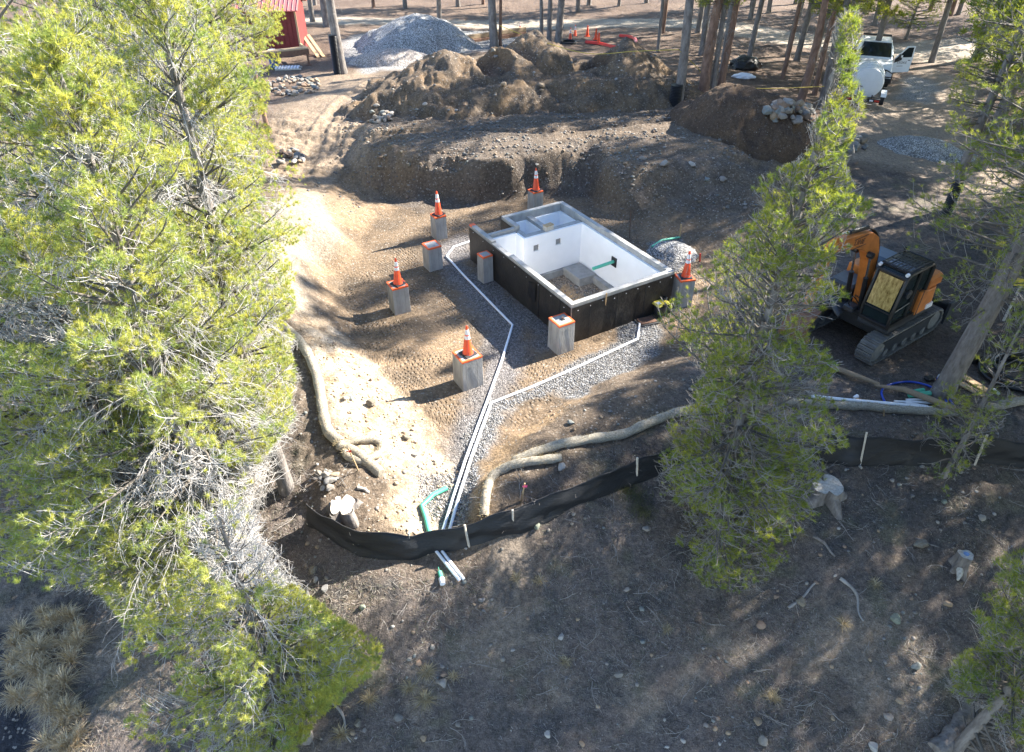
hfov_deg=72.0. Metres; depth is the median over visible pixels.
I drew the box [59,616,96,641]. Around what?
grass tuft
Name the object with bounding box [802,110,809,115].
rock
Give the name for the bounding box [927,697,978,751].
rock
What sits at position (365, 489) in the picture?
dead branch
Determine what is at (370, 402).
rock
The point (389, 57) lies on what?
gravel pile
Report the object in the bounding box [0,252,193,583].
pine tree
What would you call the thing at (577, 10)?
pine tree
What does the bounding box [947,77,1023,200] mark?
pine tree
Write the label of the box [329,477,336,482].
rock
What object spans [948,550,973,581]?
tree stump
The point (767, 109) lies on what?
rock
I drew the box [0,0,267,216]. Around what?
pine tree
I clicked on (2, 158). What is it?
pine tree
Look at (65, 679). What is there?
grass tuft
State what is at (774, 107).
rock
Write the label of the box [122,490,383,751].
pine tree
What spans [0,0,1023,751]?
ground
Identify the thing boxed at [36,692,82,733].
grass tuft
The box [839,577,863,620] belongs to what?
dead branch
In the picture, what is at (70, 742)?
grass tuft
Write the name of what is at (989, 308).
pine tree
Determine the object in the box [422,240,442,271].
concrete pier
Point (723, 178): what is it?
rock
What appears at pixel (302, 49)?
loading bench
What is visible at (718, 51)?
pine tree
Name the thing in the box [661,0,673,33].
pine tree
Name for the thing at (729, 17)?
pine tree
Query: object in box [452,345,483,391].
concrete pier
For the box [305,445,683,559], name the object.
silt fence
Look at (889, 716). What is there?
rock
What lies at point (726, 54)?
pine tree
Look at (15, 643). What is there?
grass tuft
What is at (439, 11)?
pine tree
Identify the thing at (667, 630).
grass tuft
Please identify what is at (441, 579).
capped pipe
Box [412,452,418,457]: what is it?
rock
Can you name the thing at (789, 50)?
pine tree
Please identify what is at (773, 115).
rock
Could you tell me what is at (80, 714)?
grass tuft
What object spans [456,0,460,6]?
pine tree
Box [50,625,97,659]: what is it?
grass tuft
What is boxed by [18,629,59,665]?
grass tuft
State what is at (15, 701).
grass tuft
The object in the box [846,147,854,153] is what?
rock
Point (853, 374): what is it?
wooden pole
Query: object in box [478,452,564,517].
straw wattle
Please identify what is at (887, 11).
pine tree
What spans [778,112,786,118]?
rock
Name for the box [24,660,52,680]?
grass tuft
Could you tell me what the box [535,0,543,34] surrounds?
pine tree
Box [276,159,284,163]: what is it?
rock
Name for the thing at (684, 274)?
traffic cone
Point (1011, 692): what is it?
pine tree
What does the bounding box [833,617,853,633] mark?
grass tuft
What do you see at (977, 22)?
pine tree
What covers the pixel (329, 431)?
straw wattle
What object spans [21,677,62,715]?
grass tuft
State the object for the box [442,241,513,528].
drain pipe
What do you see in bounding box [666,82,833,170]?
topsoil mound
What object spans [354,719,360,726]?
rock
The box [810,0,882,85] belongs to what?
pine tree
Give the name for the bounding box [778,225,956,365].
excavator
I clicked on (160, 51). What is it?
pine tree
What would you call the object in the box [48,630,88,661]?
grass tuft
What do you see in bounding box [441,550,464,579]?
drain pipe
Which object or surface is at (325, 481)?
rock
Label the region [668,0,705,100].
pine tree
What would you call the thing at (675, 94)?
corrugated pipe
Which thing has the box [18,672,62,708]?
grass tuft
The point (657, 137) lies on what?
bank stones
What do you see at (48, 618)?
grass tuft
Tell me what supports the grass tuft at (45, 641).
on the ground
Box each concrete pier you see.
[386,278,410,314]
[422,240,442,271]
[430,212,447,240]
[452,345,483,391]
[477,250,492,283]
[527,188,542,208]
[547,312,574,354]
[671,273,695,307]
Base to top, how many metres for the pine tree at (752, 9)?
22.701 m
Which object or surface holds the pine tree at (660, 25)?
on the ground
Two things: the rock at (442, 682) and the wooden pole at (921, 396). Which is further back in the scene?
the wooden pole at (921, 396)
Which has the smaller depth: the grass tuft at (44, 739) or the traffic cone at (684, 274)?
the grass tuft at (44, 739)
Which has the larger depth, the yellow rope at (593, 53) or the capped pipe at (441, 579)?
the yellow rope at (593, 53)
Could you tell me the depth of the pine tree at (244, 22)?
28.65 m
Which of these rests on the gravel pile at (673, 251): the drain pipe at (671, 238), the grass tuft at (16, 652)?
the drain pipe at (671, 238)
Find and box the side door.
[912,289,928,314]
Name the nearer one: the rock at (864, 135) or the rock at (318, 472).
the rock at (318, 472)
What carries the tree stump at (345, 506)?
on the ground
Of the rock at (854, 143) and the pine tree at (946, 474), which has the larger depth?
the rock at (854, 143)
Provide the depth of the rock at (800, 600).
14.10 m
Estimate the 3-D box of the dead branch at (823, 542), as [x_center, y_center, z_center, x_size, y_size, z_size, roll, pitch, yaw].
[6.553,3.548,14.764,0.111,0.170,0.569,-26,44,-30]
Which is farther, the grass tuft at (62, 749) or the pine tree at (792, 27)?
the pine tree at (792, 27)
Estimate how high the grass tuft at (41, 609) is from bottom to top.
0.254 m
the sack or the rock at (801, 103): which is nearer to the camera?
the rock at (801, 103)
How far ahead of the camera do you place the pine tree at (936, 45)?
47.49 m
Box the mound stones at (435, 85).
[341,51,558,119]
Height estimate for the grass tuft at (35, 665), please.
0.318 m
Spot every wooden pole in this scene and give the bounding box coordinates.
[831,365,879,383]
[874,384,958,411]
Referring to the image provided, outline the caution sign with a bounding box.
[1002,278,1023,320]
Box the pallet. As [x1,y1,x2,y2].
[275,65,301,70]
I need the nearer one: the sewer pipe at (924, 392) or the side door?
the sewer pipe at (924, 392)
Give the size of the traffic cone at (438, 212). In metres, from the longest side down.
0.855 x 0.361 x 0.361 m
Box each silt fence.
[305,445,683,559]
[684,432,1023,468]
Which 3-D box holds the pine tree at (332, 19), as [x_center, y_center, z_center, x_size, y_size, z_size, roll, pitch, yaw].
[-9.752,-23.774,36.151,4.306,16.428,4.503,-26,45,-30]
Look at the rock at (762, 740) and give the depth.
12.80 m
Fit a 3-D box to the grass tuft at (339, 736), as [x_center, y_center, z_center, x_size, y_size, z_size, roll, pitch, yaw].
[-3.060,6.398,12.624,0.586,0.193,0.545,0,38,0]
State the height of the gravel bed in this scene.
0.489 m
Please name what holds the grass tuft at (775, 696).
on the ground
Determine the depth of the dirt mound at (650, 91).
34.22 m
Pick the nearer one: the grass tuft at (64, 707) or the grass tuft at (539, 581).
the grass tuft at (64, 707)
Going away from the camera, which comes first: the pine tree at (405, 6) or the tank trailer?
the tank trailer
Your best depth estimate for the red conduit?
49.02 m
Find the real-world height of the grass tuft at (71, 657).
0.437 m
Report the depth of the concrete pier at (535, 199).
26.72 m
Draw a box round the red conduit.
[585,34,636,47]
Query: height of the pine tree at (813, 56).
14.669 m
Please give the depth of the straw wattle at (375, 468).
15.53 m
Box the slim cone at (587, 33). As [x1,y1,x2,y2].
[585,25,589,36]
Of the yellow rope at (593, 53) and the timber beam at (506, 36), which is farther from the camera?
the timber beam at (506, 36)
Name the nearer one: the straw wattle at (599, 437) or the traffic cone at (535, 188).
the straw wattle at (599, 437)
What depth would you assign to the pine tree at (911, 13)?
53.22 m
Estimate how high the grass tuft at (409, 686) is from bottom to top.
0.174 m
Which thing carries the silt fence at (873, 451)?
on the ground
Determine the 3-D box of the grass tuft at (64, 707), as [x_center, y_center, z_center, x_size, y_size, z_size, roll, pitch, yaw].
[-8.234,6.083,12.927,0.968,0.405,1.076,0,38,0]
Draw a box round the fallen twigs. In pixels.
[68,420,1020,750]
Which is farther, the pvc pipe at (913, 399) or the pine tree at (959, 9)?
the pine tree at (959, 9)
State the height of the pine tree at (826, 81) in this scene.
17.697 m
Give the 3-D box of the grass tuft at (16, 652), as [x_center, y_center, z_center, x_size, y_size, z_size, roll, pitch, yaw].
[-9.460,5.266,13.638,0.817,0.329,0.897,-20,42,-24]
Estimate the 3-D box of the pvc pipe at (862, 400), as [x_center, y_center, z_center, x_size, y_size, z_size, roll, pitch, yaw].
[8.769,0.637,17.168,2.926,0.286,0.118,2,38,3]
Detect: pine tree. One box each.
[0,0,102,324]
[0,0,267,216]
[0,0,283,536]
[0,17,328,673]
[0,195,271,678]
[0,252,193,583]
[25,0,236,194]
[54,0,310,353]
[76,0,305,519]
[122,311,307,637]
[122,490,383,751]
[157,0,286,181]
[208,0,283,133]
[307,0,314,21]
[320,0,329,26]
[322,0,347,74]
[403,0,407,8]
[436,0,441,18]
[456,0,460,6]
[478,0,498,47]
[497,0,508,45]
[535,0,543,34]
[547,0,554,40]
[554,0,570,42]
[575,0,579,12]
[650,0,667,52]
[654,5,876,593]
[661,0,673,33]
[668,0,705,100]
[694,0,738,91]
[695,0,704,32]
[698,2,710,55]
[699,0,734,89]
[710,0,755,85]
[717,0,739,71]
[747,0,755,19]
[747,0,771,56]
[766,0,772,12]
[780,0,811,78]
[785,1,805,56]
[793,0,843,61]
[795,0,851,101]
[810,0,873,95]
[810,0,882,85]
[817,0,858,106]
[835,0,863,78]
[858,0,936,40]
[871,4,881,25]
[882,0,951,39]
[903,14,1023,399]
[920,286,1023,496]
[926,0,953,62]
[941,0,1023,210]
[943,543,1023,751]
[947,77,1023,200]
[949,0,957,15]
[956,0,1023,169]
[956,2,963,14]
[958,0,1023,146]
[982,112,1023,159]
[988,132,1023,228]
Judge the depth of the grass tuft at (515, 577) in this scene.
14.19 m
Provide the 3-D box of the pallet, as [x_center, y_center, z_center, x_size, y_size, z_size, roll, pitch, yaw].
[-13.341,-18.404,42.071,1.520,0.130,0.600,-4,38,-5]
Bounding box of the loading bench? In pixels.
[248,43,311,65]
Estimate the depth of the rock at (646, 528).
15.00 m
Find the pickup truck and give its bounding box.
[849,33,915,86]
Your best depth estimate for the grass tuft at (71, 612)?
14.03 m
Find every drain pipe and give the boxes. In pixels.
[435,551,460,580]
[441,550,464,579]
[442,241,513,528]
[448,323,640,528]
[592,260,613,269]
[651,236,680,246]
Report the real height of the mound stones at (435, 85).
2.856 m
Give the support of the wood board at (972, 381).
on the ground
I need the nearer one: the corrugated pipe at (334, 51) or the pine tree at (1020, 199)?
the pine tree at (1020, 199)
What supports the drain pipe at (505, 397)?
on the ground
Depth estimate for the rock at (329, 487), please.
15.03 m
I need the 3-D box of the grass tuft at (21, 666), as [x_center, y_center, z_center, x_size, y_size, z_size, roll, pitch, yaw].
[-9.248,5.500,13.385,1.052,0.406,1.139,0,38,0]
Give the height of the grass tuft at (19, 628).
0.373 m
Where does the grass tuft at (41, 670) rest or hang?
on the ground
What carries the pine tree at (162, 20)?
on the ground
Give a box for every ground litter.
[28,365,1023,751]
[237,24,1017,183]
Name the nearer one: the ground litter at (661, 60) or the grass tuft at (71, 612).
the grass tuft at (71, 612)
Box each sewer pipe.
[419,486,447,531]
[907,391,931,397]
[914,388,924,391]
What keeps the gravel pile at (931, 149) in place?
on the ground
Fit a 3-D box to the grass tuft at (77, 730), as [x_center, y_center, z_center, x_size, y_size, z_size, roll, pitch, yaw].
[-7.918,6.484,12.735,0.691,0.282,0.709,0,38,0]
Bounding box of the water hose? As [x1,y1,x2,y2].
[880,381,953,404]
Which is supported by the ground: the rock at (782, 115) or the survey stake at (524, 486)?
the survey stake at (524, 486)
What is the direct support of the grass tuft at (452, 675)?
on the ground
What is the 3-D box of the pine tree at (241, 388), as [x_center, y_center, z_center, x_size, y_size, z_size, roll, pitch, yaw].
[-5.413,1.842,12.415,3.571,6.746,4.390,0,38,0]
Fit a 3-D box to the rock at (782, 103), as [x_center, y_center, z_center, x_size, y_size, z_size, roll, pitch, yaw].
[11.038,-11.089,28.738,0.561,0.366,0.386,21,42,25]
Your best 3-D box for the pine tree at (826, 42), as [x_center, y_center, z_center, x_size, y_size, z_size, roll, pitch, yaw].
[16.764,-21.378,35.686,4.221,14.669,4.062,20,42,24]
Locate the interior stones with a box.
[550,275,601,298]
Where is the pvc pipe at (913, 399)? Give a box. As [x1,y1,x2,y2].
[906,398,923,400]
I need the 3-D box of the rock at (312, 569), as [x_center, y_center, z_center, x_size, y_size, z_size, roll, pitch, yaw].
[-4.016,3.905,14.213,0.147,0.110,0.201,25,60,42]
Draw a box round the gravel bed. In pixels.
[414,238,685,525]
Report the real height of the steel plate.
0.050 m
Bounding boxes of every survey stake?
[347,448,358,470]
[520,483,526,501]
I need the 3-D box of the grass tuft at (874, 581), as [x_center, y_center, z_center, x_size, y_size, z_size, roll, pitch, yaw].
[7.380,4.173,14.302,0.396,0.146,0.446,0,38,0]
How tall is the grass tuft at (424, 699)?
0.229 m
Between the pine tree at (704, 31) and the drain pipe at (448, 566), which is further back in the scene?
the pine tree at (704, 31)
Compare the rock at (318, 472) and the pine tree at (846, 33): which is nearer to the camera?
the rock at (318, 472)
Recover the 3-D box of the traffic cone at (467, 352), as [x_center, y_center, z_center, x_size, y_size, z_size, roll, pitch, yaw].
[-1.131,-0.914,17.813,0.361,0.855,0.361,-28,46,-32]
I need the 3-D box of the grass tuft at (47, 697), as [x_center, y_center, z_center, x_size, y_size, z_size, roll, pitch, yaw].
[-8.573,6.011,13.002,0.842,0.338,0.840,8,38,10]
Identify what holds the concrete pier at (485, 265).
on the ground
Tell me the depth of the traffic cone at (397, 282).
20.78 m
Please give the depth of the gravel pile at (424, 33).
45.42 m
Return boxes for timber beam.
[467,27,525,38]
[473,31,525,41]
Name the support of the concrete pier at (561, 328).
on the ground
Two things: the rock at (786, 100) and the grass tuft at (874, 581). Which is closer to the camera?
the grass tuft at (874, 581)
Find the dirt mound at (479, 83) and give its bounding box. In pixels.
[337,47,579,121]
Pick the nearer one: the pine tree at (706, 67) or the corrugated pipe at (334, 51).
the pine tree at (706, 67)
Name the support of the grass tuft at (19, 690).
on the ground
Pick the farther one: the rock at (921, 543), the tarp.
the tarp
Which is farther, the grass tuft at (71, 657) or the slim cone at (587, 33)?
the slim cone at (587, 33)
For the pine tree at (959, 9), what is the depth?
62.89 m
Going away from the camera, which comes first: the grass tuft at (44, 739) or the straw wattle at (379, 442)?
the grass tuft at (44, 739)
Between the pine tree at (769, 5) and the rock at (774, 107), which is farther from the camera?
the pine tree at (769, 5)
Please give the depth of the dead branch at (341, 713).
12.81 m
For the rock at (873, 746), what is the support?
on the ground
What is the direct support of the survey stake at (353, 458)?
on the ground
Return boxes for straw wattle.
[275,317,343,445]
[333,437,384,476]
[336,434,386,464]
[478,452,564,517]
[509,396,757,460]
[783,396,961,416]
[985,396,1023,410]
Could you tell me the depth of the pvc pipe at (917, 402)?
17.35 m
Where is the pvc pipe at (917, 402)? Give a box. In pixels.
[894,400,931,403]
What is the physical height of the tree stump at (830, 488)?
0.442 m
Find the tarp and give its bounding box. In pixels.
[730,54,762,70]
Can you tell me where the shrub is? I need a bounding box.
[619,481,661,528]
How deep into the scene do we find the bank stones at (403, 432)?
16.69 m
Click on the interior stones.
(576, 287)
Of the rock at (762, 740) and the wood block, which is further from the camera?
the wood block
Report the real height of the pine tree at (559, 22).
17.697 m
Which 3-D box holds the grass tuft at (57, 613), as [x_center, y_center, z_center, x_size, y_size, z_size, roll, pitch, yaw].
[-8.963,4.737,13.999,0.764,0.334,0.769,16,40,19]
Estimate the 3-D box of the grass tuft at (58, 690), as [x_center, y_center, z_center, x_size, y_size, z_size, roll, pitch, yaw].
[-8.737,5.912,13.036,0.951,0.385,0.970,21,42,25]
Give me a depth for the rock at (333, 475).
15.23 m
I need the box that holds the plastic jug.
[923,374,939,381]
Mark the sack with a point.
(742, 75)
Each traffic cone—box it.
[389,258,405,287]
[432,191,445,216]
[458,325,476,358]
[530,168,541,191]
[678,251,692,278]
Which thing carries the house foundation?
on the ground
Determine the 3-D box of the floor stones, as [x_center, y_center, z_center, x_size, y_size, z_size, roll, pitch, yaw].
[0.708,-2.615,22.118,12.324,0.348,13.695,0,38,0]
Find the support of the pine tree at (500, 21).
on the ground
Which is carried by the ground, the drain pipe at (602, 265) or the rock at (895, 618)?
the rock at (895, 618)
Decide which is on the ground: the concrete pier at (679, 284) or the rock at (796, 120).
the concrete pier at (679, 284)
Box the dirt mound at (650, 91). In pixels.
[505,29,704,112]
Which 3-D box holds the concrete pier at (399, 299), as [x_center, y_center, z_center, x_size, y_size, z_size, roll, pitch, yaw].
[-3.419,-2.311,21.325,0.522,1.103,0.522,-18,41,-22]
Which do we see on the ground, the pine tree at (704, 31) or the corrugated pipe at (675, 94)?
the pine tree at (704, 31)
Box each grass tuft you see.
[0,629,28,659]
[0,646,18,674]
[0,663,23,688]
[0,678,34,716]
[0,681,27,716]
[2,687,31,711]
[3,616,41,650]
[5,637,42,670]
[6,650,43,692]
[10,630,56,674]
[14,669,73,714]
[15,631,45,650]
[17,650,55,682]
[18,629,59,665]
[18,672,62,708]
[18,677,73,722]
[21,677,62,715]
[23,721,65,751]
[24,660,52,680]
[26,599,53,624]
[26,607,58,636]
[26,692,72,733]
[28,604,69,640]
[28,687,72,727]
[30,659,69,686]
[33,632,56,649]
[33,660,91,702]
[33,665,54,680]
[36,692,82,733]
[41,692,84,734]
[41,707,79,738]
[42,598,78,628]
[42,723,82,751]
[43,630,64,652]
[47,640,92,677]
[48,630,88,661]
[48,723,94,751]
[48,731,89,751]
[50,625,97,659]
[52,601,85,629]
[56,724,89,751]
[57,718,92,748]
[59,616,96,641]
[63,697,91,726]
[328,723,352,747]
[358,689,378,708]
[396,679,417,698]
[409,687,436,716]
[415,660,438,685]
[446,670,461,684]
[509,569,523,585]
[529,573,549,586]
[555,653,576,669]
[661,622,673,635]
[763,688,783,707]
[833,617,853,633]
[867,577,883,588]
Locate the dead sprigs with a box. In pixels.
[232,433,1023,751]
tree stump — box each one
[325,495,361,527]
[805,474,846,519]
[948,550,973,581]
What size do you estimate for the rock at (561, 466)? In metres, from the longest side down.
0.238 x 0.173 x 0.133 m
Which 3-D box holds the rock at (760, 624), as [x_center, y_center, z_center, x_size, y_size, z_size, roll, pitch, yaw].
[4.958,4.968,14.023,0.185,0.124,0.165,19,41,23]
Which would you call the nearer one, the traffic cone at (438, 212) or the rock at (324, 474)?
the rock at (324, 474)
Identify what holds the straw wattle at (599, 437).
on the ground
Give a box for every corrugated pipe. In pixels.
[328,34,341,74]
[669,83,682,106]
[941,180,965,215]
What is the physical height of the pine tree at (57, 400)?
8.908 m
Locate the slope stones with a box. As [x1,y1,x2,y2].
[180,376,1022,751]
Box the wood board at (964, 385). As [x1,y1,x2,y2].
[959,382,984,396]
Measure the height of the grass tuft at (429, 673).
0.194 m
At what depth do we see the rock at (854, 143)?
31.72 m
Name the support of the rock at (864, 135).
on the ground
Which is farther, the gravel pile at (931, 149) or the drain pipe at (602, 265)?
the gravel pile at (931, 149)
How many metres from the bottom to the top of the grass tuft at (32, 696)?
0.408 m
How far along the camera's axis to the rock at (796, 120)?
28.90 m
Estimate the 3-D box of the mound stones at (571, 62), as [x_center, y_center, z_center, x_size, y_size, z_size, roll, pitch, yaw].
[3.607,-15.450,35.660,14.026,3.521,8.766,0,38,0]
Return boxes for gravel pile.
[348,48,427,66]
[354,13,481,53]
[646,241,698,261]
[877,135,977,163]
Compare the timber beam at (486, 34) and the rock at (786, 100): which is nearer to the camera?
the rock at (786, 100)
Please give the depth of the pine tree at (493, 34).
46.00 m
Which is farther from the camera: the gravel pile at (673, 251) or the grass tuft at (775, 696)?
the gravel pile at (673, 251)
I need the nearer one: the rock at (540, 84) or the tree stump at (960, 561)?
the tree stump at (960, 561)
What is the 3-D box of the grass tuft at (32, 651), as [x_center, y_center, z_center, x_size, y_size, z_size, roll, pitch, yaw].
[-9.206,5.279,13.563,1.092,0.402,1.066,0,38,0]
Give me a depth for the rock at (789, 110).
28.68 m
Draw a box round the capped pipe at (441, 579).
[437,567,444,585]
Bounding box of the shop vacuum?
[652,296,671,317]
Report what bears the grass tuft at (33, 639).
on the ground
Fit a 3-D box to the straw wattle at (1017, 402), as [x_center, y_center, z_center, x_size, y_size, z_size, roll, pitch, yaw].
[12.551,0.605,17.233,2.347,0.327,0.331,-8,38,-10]
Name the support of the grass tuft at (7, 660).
on the ground
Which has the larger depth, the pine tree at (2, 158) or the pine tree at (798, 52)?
the pine tree at (798, 52)
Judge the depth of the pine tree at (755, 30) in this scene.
44.88 m
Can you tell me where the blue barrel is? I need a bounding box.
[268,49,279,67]
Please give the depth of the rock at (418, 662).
13.23 m
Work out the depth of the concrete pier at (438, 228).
25.00 m
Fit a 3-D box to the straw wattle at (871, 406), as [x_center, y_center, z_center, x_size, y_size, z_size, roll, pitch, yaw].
[8.682,0.720,17.041,4.460,0.503,0.350,2,38,2]
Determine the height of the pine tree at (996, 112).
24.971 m
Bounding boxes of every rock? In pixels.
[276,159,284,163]
[309,566,316,573]
[315,470,321,475]
[321,472,329,477]
[321,584,327,592]
[323,477,329,484]
[326,484,333,490]
[329,472,339,476]
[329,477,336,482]
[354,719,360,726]
[366,399,375,405]
[394,713,403,721]
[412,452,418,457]
[415,659,421,665]
[420,735,425,741]
[438,678,446,687]
[537,82,544,87]
[544,730,549,737]
[558,462,565,471]
[558,633,563,639]
[615,671,623,677]
[642,526,650,531]
[660,160,668,165]
[719,176,726,181]
[754,717,761,725]
[756,620,765,628]
[758,734,767,745]
[762,105,772,114]
[770,104,779,110]
[770,112,776,119]
[777,99,789,107]
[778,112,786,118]
[784,98,794,104]
[785,108,792,113]
[791,117,802,123]
[796,100,804,106]
[796,596,805,606]
[798,113,810,119]
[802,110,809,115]
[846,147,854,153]
[848,141,859,146]
[857,133,867,137]
[868,741,877,751]
[883,713,893,720]
[890,613,900,624]
[895,697,903,703]
[911,662,921,669]
[913,539,928,547]
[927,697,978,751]
[943,601,952,606]
[978,514,985,520]
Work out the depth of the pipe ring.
49.06 m
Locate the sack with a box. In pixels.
[731,72,755,78]
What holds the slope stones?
on the ground
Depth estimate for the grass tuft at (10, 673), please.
13.37 m
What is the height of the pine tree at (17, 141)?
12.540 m
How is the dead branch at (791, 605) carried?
on the ground
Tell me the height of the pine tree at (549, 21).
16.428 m
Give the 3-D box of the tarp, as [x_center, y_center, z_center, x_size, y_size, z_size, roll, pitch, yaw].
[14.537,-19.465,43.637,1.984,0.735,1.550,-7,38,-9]
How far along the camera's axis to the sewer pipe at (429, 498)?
15.25 m
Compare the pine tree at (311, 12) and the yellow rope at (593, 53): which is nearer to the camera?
the yellow rope at (593, 53)
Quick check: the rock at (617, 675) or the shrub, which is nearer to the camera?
the rock at (617, 675)
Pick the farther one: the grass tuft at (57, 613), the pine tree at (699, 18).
the pine tree at (699, 18)
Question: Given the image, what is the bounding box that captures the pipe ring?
[561,39,576,44]
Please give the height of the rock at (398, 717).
0.096 m
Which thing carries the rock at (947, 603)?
on the ground
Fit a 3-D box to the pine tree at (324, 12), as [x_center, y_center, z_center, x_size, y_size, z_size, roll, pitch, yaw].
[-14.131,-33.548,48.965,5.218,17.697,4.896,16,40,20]
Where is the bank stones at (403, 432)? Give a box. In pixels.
[295,327,465,554]
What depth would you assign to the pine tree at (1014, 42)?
23.84 m
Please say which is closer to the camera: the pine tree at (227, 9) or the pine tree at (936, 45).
the pine tree at (227, 9)
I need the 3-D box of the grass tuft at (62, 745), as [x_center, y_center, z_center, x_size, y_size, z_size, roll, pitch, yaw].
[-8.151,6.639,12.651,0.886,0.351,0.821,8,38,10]
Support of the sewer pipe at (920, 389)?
on the ground
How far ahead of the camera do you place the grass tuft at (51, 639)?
13.78 m
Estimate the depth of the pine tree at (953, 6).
62.23 m
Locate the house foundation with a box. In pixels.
[469,201,674,341]
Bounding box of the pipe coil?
[977,352,1023,391]
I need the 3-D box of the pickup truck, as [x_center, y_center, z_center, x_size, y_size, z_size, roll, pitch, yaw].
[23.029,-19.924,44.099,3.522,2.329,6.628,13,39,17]
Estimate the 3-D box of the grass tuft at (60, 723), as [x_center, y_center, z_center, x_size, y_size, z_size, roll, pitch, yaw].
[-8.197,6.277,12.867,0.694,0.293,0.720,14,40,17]
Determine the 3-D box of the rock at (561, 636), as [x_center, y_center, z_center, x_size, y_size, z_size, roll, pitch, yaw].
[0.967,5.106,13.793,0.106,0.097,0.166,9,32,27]
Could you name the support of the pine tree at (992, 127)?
on the ground
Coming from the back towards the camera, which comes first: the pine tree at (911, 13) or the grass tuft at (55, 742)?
the pine tree at (911, 13)
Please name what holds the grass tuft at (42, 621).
on the ground
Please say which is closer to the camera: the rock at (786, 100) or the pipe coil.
the pipe coil
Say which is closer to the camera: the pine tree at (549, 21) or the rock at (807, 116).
the rock at (807, 116)
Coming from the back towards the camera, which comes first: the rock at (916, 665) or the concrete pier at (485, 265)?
the concrete pier at (485, 265)
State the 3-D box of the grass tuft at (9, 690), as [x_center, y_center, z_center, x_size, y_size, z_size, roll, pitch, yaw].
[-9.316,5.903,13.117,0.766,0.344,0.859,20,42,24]
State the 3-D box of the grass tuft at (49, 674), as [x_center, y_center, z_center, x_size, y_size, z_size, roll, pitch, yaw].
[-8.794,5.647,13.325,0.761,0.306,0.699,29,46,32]
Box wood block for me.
[543,222,553,231]
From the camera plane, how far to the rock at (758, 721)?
12.99 m
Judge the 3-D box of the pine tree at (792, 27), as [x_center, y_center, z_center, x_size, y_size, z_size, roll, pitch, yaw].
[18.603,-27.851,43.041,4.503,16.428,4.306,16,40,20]
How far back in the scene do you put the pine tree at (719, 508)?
11.55 m
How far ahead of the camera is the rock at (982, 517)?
15.12 m
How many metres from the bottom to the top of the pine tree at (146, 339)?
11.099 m
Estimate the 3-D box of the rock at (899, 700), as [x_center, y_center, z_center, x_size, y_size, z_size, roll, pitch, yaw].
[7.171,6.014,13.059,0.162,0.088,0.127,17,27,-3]
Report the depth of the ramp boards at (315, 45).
45.44 m
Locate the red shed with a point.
(294, 30)
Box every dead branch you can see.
[326,699,350,742]
[357,486,369,493]
[787,582,815,608]
[813,535,834,556]
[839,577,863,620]
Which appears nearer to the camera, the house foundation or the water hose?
the water hose
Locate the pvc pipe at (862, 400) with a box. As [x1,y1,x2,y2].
[811,395,931,406]
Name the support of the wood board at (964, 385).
on the ground
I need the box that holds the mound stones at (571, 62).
[515,34,698,108]
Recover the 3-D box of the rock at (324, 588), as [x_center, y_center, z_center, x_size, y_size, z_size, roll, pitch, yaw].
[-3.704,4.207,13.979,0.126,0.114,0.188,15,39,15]
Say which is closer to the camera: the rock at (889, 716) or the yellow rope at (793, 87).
the rock at (889, 716)
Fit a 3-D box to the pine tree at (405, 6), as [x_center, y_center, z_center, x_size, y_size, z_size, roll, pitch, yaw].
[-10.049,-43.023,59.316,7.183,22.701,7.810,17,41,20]
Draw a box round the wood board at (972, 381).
[963,375,987,392]
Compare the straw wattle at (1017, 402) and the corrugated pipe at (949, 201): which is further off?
the corrugated pipe at (949, 201)
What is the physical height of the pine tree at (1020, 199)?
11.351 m
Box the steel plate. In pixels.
[634,315,658,326]
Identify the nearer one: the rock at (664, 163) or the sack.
the rock at (664, 163)
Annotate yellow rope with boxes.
[501,26,677,53]
[757,86,823,88]
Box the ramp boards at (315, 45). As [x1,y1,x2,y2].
[304,34,324,57]
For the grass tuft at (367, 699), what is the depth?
12.94 m
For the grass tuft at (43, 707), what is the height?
0.340 m
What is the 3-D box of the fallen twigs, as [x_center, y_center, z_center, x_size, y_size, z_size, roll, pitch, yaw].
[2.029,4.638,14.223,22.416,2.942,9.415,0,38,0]
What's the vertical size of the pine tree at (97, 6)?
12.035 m
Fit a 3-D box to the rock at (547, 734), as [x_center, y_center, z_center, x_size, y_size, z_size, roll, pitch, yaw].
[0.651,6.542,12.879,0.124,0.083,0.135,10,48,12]
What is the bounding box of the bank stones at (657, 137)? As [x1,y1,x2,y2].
[306,109,776,213]
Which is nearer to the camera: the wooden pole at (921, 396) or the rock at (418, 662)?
the rock at (418, 662)
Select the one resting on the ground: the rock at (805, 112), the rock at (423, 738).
the rock at (423, 738)
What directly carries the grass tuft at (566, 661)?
on the ground
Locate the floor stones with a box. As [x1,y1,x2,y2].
[347,205,708,438]
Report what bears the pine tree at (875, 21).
on the ground
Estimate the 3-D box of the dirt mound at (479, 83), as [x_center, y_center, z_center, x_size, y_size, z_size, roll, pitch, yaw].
[-2.417,-14.464,34.441,12.501,2.952,9.471,0,38,0]
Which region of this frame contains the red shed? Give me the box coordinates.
[232,0,308,55]
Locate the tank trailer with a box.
[842,61,886,105]
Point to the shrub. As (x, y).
(631, 491)

